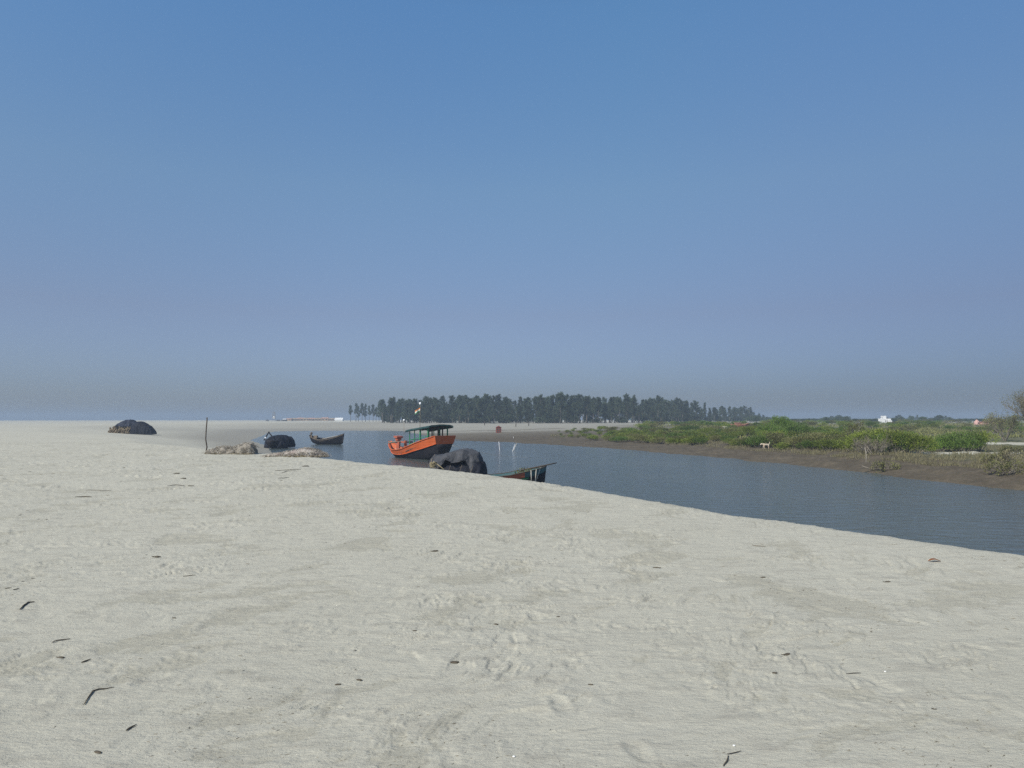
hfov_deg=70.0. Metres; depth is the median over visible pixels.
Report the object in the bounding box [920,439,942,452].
mangrove shrub
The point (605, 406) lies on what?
casuarina tree
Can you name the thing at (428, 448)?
orange boat
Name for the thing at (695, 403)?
casuarina tree
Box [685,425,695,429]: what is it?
mangrove shrub
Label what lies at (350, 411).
casuarina tree
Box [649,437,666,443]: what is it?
mangrove shrub
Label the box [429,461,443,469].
rope bundle
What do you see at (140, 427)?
tarpaulin
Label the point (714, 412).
casuarina tree
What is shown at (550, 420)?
understorey bush
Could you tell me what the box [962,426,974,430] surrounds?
scrub bush
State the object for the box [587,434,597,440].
mangrove shrub
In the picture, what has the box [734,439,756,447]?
mangrove shrub
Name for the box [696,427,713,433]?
mangrove shrub
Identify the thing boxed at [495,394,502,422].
casuarina tree
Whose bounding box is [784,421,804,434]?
mangrove shrub
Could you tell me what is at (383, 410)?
casuarina tree
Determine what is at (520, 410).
casuarina tree
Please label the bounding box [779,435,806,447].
mangrove shrub
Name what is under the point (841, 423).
scrub bush
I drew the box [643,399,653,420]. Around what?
casuarina tree
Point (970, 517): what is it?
water
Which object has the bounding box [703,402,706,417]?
casuarina tree
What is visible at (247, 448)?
fishing net heap
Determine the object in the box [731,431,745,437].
mangrove shrub
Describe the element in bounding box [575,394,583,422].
casuarina tree
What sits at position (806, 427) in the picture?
mangrove shrub
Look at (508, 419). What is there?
understorey bush
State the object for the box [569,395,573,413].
casuarina tree
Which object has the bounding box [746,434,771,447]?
mangrove shrub
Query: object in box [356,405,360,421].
casuarina tree
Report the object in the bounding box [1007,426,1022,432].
scrub bush
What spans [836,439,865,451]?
mangrove shrub
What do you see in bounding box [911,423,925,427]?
scrub bush
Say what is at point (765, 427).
mangrove shrub
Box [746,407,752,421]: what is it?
casuarina tree
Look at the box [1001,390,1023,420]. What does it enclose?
bare tree
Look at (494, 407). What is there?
casuarina tree
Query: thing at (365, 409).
casuarina tree
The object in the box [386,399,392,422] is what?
casuarina tree
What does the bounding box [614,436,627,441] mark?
mangrove shrub
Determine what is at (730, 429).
mangrove shrub
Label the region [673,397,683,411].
casuarina tree
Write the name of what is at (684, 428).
mangrove shrub
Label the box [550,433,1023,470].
bank grass
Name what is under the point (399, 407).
casuarina tree
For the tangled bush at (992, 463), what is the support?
on the beach ground at (680, 662)
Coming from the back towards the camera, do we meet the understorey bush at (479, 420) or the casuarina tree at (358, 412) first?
the casuarina tree at (358, 412)
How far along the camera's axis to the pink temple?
199.17 m
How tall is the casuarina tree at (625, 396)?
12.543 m
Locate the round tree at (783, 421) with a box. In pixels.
[769,415,791,431]
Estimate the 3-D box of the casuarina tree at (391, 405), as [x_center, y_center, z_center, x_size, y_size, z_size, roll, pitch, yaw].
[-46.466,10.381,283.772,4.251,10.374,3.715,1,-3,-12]
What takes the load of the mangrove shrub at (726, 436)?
on the beach ground at (680, 662)
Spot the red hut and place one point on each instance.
(498, 429)
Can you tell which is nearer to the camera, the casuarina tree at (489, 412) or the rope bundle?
the rope bundle
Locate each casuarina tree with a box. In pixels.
[348,405,352,421]
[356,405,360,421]
[360,403,365,415]
[364,403,367,421]
[371,404,374,415]
[379,399,384,422]
[381,403,386,414]
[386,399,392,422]
[388,398,395,422]
[393,403,398,420]
[396,399,401,422]
[401,400,410,421]
[406,399,411,412]
[411,399,417,421]
[417,401,427,422]
[425,397,432,422]
[425,399,435,422]
[432,398,441,416]
[447,395,455,421]
[454,395,465,422]
[455,395,464,411]
[462,395,469,422]
[463,398,473,422]
[472,397,481,418]
[472,398,476,422]
[476,397,486,417]
[480,394,492,422]
[486,405,493,421]
[490,395,498,422]
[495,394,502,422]
[501,398,511,414]
[513,406,519,422]
[517,396,523,416]
[518,405,523,422]
[521,398,531,422]
[525,397,533,411]
[525,405,531,421]
[531,396,539,415]
[535,394,544,422]
[545,396,550,409]
[548,394,556,422]
[554,391,566,422]
[554,394,565,422]
[564,404,570,422]
[565,394,570,422]
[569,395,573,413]
[569,402,578,422]
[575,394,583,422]
[577,403,582,422]
[581,396,590,422]
[590,397,597,422]
[591,400,595,422]
[595,397,602,422]
[599,402,607,422]
[601,402,609,418]
[607,401,615,422]
[612,397,616,422]
[614,397,623,422]
[620,393,632,422]
[624,401,629,422]
[628,396,638,422]
[636,406,641,416]
[640,402,644,422]
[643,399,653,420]
[652,398,659,416]
[654,395,661,416]
[662,400,670,421]
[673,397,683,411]
[677,399,691,421]
[683,400,689,421]
[692,400,703,416]
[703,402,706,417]
[712,407,716,421]
[719,406,724,419]
[726,406,731,416]
[741,405,748,421]
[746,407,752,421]
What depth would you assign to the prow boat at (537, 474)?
35.83 m
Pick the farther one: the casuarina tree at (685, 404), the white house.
the casuarina tree at (685, 404)
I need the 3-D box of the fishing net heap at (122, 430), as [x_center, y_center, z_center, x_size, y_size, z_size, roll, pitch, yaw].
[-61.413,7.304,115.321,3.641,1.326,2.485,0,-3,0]
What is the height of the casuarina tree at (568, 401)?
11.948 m
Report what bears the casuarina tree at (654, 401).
on the beach ground at (680, 662)
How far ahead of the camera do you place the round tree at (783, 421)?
91.68 m
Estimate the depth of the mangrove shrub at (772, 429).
81.70 m
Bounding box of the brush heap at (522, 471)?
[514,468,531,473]
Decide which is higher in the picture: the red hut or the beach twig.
the red hut
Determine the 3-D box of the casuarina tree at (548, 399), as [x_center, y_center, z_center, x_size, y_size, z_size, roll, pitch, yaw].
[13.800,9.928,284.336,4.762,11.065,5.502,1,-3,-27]
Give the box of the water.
[251,431,1023,555]
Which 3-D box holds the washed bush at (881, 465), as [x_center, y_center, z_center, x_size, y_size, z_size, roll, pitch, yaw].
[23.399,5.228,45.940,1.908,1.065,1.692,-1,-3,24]
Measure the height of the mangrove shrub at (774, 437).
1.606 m
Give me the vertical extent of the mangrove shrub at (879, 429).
2.191 m
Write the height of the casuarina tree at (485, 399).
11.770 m
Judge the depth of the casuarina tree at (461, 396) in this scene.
287.78 m
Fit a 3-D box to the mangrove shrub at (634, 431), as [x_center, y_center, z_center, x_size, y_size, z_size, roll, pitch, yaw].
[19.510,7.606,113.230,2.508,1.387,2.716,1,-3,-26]
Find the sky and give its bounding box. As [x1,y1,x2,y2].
[0,0,1023,419]
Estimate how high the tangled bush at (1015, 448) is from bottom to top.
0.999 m
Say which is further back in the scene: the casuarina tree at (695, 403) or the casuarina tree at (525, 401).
the casuarina tree at (695, 403)
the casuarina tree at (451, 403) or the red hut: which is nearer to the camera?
the red hut
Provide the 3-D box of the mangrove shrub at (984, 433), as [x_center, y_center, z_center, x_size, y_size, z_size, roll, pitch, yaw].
[36.842,4.454,57.514,2.492,1.951,2.302,1,-3,-25]
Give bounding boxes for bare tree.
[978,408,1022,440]
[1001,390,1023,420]
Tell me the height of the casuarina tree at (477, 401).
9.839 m
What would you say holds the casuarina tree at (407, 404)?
on the beach ground at (680, 662)
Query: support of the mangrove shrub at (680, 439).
on the beach ground at (680, 662)
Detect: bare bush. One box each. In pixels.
[850,437,876,453]
[852,431,892,453]
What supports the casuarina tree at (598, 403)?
on the beach ground at (680, 662)
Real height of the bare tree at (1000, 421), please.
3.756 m
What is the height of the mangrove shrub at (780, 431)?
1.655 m
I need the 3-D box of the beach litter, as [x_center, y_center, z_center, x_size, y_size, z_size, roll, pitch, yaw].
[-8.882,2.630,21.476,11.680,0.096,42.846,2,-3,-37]
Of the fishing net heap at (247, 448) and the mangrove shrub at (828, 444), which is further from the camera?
the mangrove shrub at (828, 444)
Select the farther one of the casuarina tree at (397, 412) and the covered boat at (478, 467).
the casuarina tree at (397, 412)
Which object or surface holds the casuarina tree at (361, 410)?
on the beach ground at (680, 662)
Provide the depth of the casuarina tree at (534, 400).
275.31 m
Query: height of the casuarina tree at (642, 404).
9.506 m
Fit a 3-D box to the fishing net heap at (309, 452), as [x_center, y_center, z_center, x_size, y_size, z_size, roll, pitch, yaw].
[-9.229,2.917,31.275,2.988,0.458,1.105,0,-3,-4]
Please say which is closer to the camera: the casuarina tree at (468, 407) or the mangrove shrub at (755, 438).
the mangrove shrub at (755, 438)
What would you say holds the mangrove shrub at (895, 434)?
on the beach ground at (680, 662)
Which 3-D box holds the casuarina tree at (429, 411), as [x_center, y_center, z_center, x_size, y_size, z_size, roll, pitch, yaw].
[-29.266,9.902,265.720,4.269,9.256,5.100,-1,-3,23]
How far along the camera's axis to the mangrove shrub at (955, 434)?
57.35 m
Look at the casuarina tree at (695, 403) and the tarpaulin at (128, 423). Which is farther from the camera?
the casuarina tree at (695, 403)
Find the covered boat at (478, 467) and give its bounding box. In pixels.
[428,455,486,474]
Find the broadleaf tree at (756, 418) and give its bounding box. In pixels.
[750,416,760,421]
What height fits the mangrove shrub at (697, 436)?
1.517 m
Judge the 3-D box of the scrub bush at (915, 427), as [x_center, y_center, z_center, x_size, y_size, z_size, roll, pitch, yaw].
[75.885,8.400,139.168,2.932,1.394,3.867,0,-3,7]
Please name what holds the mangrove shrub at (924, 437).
on the beach ground at (680, 662)
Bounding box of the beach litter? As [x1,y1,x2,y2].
[9,454,1023,767]
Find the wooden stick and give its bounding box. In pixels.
[205,417,207,452]
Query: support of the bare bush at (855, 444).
on the beach ground at (680, 662)
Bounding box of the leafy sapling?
[842,417,867,433]
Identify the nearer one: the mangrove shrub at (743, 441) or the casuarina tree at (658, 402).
the mangrove shrub at (743, 441)
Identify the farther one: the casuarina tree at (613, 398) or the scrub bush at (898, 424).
the casuarina tree at (613, 398)
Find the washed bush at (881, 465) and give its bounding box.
[869,460,900,472]
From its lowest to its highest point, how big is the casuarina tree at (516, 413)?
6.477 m
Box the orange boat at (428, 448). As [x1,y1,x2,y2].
[388,402,455,459]
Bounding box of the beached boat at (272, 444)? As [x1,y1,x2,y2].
[264,432,291,448]
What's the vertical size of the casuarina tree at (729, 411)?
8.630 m
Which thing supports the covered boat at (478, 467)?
on the water
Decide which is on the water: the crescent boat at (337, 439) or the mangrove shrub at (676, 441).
the crescent boat at (337, 439)
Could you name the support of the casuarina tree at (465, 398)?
on the beach ground at (680, 662)
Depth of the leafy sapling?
71.70 m
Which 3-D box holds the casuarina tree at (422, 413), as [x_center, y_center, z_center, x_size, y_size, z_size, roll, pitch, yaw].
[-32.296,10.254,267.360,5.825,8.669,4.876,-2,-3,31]
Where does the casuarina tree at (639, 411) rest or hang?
on the beach ground at (680, 662)
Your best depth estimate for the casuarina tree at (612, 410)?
274.23 m
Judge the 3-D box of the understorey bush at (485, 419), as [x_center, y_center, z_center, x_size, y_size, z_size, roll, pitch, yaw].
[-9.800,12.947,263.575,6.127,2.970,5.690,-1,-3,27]
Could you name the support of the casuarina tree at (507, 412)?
on the beach ground at (680, 662)
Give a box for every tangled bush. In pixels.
[979,450,1003,462]
[981,456,1023,474]
[994,449,1023,466]
[999,445,1023,455]
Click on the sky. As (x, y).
(212, 209)
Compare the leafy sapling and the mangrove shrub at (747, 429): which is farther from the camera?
the mangrove shrub at (747, 429)
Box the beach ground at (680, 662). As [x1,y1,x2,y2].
[0,420,1023,767]
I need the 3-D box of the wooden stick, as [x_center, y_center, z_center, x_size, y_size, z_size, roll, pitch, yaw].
[-14.271,2.549,34.138,0.122,1.988,0.069,0,-3,0]
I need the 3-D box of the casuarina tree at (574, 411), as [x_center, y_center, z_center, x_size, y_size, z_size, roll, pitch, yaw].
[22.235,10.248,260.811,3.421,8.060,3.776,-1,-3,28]
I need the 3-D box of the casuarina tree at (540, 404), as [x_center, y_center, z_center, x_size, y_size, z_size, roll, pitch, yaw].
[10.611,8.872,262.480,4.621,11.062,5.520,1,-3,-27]
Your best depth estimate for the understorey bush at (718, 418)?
352.77 m
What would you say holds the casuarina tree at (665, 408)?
on the beach ground at (680, 662)
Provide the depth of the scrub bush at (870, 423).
163.23 m
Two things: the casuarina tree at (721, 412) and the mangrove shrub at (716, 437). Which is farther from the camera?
the casuarina tree at (721, 412)
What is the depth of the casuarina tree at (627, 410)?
285.14 m
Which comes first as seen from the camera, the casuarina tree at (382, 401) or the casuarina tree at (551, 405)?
the casuarina tree at (551, 405)
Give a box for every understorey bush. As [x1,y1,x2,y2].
[401,412,419,422]
[419,416,432,422]
[431,416,446,422]
[444,415,458,422]
[474,417,483,422]
[478,416,491,422]
[494,414,513,422]
[500,414,514,422]
[533,417,542,423]
[545,418,553,422]
[564,417,577,422]
[612,416,625,422]
[630,413,644,422]
[651,417,662,421]
[704,417,714,421]
[712,416,722,421]
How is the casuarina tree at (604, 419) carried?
on the beach ground at (680, 662)
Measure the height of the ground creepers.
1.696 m
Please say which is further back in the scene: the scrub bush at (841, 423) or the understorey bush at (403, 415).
the understorey bush at (403, 415)
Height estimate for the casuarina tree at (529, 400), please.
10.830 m
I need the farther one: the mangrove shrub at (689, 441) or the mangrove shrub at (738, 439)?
the mangrove shrub at (689, 441)
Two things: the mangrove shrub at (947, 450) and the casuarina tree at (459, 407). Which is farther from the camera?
the casuarina tree at (459, 407)
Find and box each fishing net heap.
[108,426,130,433]
[203,442,258,454]
[261,447,330,457]
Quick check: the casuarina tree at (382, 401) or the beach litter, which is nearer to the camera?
the beach litter
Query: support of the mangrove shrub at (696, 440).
on the beach ground at (680, 662)
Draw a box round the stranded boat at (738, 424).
[730,422,748,426]
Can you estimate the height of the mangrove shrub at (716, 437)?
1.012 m
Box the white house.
[878,416,891,422]
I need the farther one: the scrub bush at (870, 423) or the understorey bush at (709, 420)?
the understorey bush at (709, 420)
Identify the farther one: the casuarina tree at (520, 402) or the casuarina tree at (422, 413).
the casuarina tree at (520, 402)
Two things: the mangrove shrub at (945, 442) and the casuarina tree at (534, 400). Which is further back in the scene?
the casuarina tree at (534, 400)
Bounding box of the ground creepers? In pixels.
[633,422,1023,438]
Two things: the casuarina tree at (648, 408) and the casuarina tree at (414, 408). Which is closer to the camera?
the casuarina tree at (414, 408)
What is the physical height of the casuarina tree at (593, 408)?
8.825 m
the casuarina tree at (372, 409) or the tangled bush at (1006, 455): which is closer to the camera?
the tangled bush at (1006, 455)
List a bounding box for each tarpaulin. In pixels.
[113,419,136,426]
[129,421,156,433]
[264,435,295,447]
[428,448,482,472]
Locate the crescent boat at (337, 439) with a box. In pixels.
[309,432,343,443]
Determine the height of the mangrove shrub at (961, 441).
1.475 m
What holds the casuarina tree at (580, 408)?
on the beach ground at (680, 662)
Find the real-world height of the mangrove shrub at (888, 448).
1.912 m
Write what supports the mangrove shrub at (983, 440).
on the beach ground at (680, 662)
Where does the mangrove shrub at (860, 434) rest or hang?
on the beach ground at (680, 662)
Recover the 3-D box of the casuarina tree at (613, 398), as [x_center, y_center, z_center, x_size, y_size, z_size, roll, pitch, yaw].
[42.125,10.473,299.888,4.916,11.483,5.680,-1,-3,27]
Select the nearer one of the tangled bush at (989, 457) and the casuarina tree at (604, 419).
the tangled bush at (989, 457)
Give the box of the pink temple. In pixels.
[974,420,988,424]
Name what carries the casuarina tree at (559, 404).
on the beach ground at (680, 662)
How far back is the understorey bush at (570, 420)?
272.25 m
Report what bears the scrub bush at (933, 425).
on the beach ground at (680, 662)
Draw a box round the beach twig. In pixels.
[83,687,112,704]
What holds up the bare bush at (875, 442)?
on the beach ground at (680, 662)
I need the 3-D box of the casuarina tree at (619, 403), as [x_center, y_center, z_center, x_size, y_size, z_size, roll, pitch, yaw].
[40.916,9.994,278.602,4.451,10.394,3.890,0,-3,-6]
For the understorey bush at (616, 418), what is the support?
on the beach ground at (680, 662)
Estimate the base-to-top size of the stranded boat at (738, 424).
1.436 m
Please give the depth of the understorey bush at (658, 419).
298.93 m
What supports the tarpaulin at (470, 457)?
on the covered boat at (478, 467)
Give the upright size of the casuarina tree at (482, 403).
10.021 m
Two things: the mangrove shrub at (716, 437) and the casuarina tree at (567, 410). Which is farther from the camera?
the casuarina tree at (567, 410)
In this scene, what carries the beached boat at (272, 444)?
on the beach ground at (680, 662)
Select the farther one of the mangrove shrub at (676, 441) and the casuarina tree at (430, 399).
the casuarina tree at (430, 399)
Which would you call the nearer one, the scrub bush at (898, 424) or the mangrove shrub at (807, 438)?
the mangrove shrub at (807, 438)
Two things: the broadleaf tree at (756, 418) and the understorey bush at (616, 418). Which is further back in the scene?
the broadleaf tree at (756, 418)
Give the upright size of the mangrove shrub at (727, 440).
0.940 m
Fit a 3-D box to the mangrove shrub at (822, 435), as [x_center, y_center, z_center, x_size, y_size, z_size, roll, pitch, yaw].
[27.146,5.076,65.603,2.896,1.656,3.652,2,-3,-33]
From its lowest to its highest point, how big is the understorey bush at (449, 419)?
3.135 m
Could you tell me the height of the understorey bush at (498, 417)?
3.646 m
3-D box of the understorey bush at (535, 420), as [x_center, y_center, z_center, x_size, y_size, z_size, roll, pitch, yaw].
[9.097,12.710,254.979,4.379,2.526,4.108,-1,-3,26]
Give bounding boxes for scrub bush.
[646,423,658,426]
[835,421,853,425]
[863,421,878,426]
[889,423,903,427]
[894,426,913,430]
[901,425,916,429]
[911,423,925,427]
[924,423,939,427]
[941,420,953,423]
[943,425,954,428]
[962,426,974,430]
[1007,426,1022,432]
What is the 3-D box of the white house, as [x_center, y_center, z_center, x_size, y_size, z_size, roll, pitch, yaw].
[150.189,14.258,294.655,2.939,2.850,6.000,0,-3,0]
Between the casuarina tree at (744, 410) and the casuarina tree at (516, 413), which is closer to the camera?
the casuarina tree at (516, 413)
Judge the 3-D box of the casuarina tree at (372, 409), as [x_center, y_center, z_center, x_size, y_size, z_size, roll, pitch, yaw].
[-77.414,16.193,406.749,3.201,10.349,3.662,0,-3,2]
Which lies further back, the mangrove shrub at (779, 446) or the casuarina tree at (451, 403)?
the casuarina tree at (451, 403)
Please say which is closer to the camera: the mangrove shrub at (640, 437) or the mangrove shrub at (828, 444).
the mangrove shrub at (828, 444)
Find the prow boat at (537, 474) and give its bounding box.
[485,462,556,482]
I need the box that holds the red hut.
[496,426,500,432]
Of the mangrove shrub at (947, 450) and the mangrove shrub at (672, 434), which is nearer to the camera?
the mangrove shrub at (947, 450)
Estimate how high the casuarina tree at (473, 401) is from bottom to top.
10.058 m
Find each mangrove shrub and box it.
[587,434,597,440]
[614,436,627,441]
[627,433,650,442]
[629,429,643,433]
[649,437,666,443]
[655,429,676,438]
[665,432,681,437]
[665,437,681,443]
[666,437,683,443]
[677,426,689,430]
[681,436,698,444]
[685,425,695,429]
[685,434,708,444]
[692,437,707,444]
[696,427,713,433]
[709,435,725,440]
[720,435,736,440]
[722,427,744,433]
[723,438,734,442]
[729,437,766,446]
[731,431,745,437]
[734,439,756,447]
[736,425,755,435]
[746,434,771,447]
[754,422,769,434]
[756,421,781,433]
[757,431,787,446]
[763,429,786,435]
[767,425,787,434]
[772,442,801,449]
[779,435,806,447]
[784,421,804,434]
[792,432,830,443]
[794,435,832,447]
[795,424,815,434]
[795,439,818,449]
[812,437,838,449]
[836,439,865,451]
[844,428,879,450]
[852,426,889,450]
[871,431,907,451]
[880,427,921,452]
[890,430,927,452]
[905,431,938,453]
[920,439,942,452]
[932,436,956,451]
[937,433,964,451]
[946,430,976,451]
[949,435,980,451]
[954,430,986,450]
[966,429,999,451]
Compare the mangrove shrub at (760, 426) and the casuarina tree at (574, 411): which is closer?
the mangrove shrub at (760, 426)
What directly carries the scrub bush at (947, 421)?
on the beach ground at (680, 662)
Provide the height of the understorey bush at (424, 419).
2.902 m
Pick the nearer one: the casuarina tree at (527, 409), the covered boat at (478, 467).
the covered boat at (478, 467)
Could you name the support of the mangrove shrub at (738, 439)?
on the beach ground at (680, 662)
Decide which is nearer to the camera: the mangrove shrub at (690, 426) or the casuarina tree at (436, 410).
the mangrove shrub at (690, 426)
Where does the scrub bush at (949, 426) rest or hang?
on the beach ground at (680, 662)
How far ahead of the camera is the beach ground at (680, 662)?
5.88 m
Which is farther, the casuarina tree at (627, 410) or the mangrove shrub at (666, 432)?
the casuarina tree at (627, 410)
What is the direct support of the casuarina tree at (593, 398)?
on the beach ground at (680, 662)
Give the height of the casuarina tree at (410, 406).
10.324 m
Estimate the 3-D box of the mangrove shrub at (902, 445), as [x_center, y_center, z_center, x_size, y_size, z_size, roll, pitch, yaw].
[29.703,4.409,54.974,2.689,1.912,2.716,0,-3,-7]
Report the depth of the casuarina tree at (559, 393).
278.72 m
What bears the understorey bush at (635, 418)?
on the beach ground at (680, 662)
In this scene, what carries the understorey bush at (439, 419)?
on the beach ground at (680, 662)
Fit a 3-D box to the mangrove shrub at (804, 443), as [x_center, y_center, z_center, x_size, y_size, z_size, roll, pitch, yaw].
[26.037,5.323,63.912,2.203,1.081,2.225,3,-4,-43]
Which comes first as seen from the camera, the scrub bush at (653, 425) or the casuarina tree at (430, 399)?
the scrub bush at (653, 425)
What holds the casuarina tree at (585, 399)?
on the beach ground at (680, 662)
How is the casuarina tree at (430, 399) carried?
on the beach ground at (680, 662)
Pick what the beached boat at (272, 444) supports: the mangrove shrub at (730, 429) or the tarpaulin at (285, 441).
the tarpaulin at (285, 441)
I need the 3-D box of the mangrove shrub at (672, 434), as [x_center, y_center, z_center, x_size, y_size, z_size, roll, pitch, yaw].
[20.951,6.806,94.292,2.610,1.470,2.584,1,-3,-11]
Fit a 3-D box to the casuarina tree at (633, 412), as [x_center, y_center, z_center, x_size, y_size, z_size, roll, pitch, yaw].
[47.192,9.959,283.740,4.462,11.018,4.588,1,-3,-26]
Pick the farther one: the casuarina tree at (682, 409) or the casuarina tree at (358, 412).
the casuarina tree at (358, 412)
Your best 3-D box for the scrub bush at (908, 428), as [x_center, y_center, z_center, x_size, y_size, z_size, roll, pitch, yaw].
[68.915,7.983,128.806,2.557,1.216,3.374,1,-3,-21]

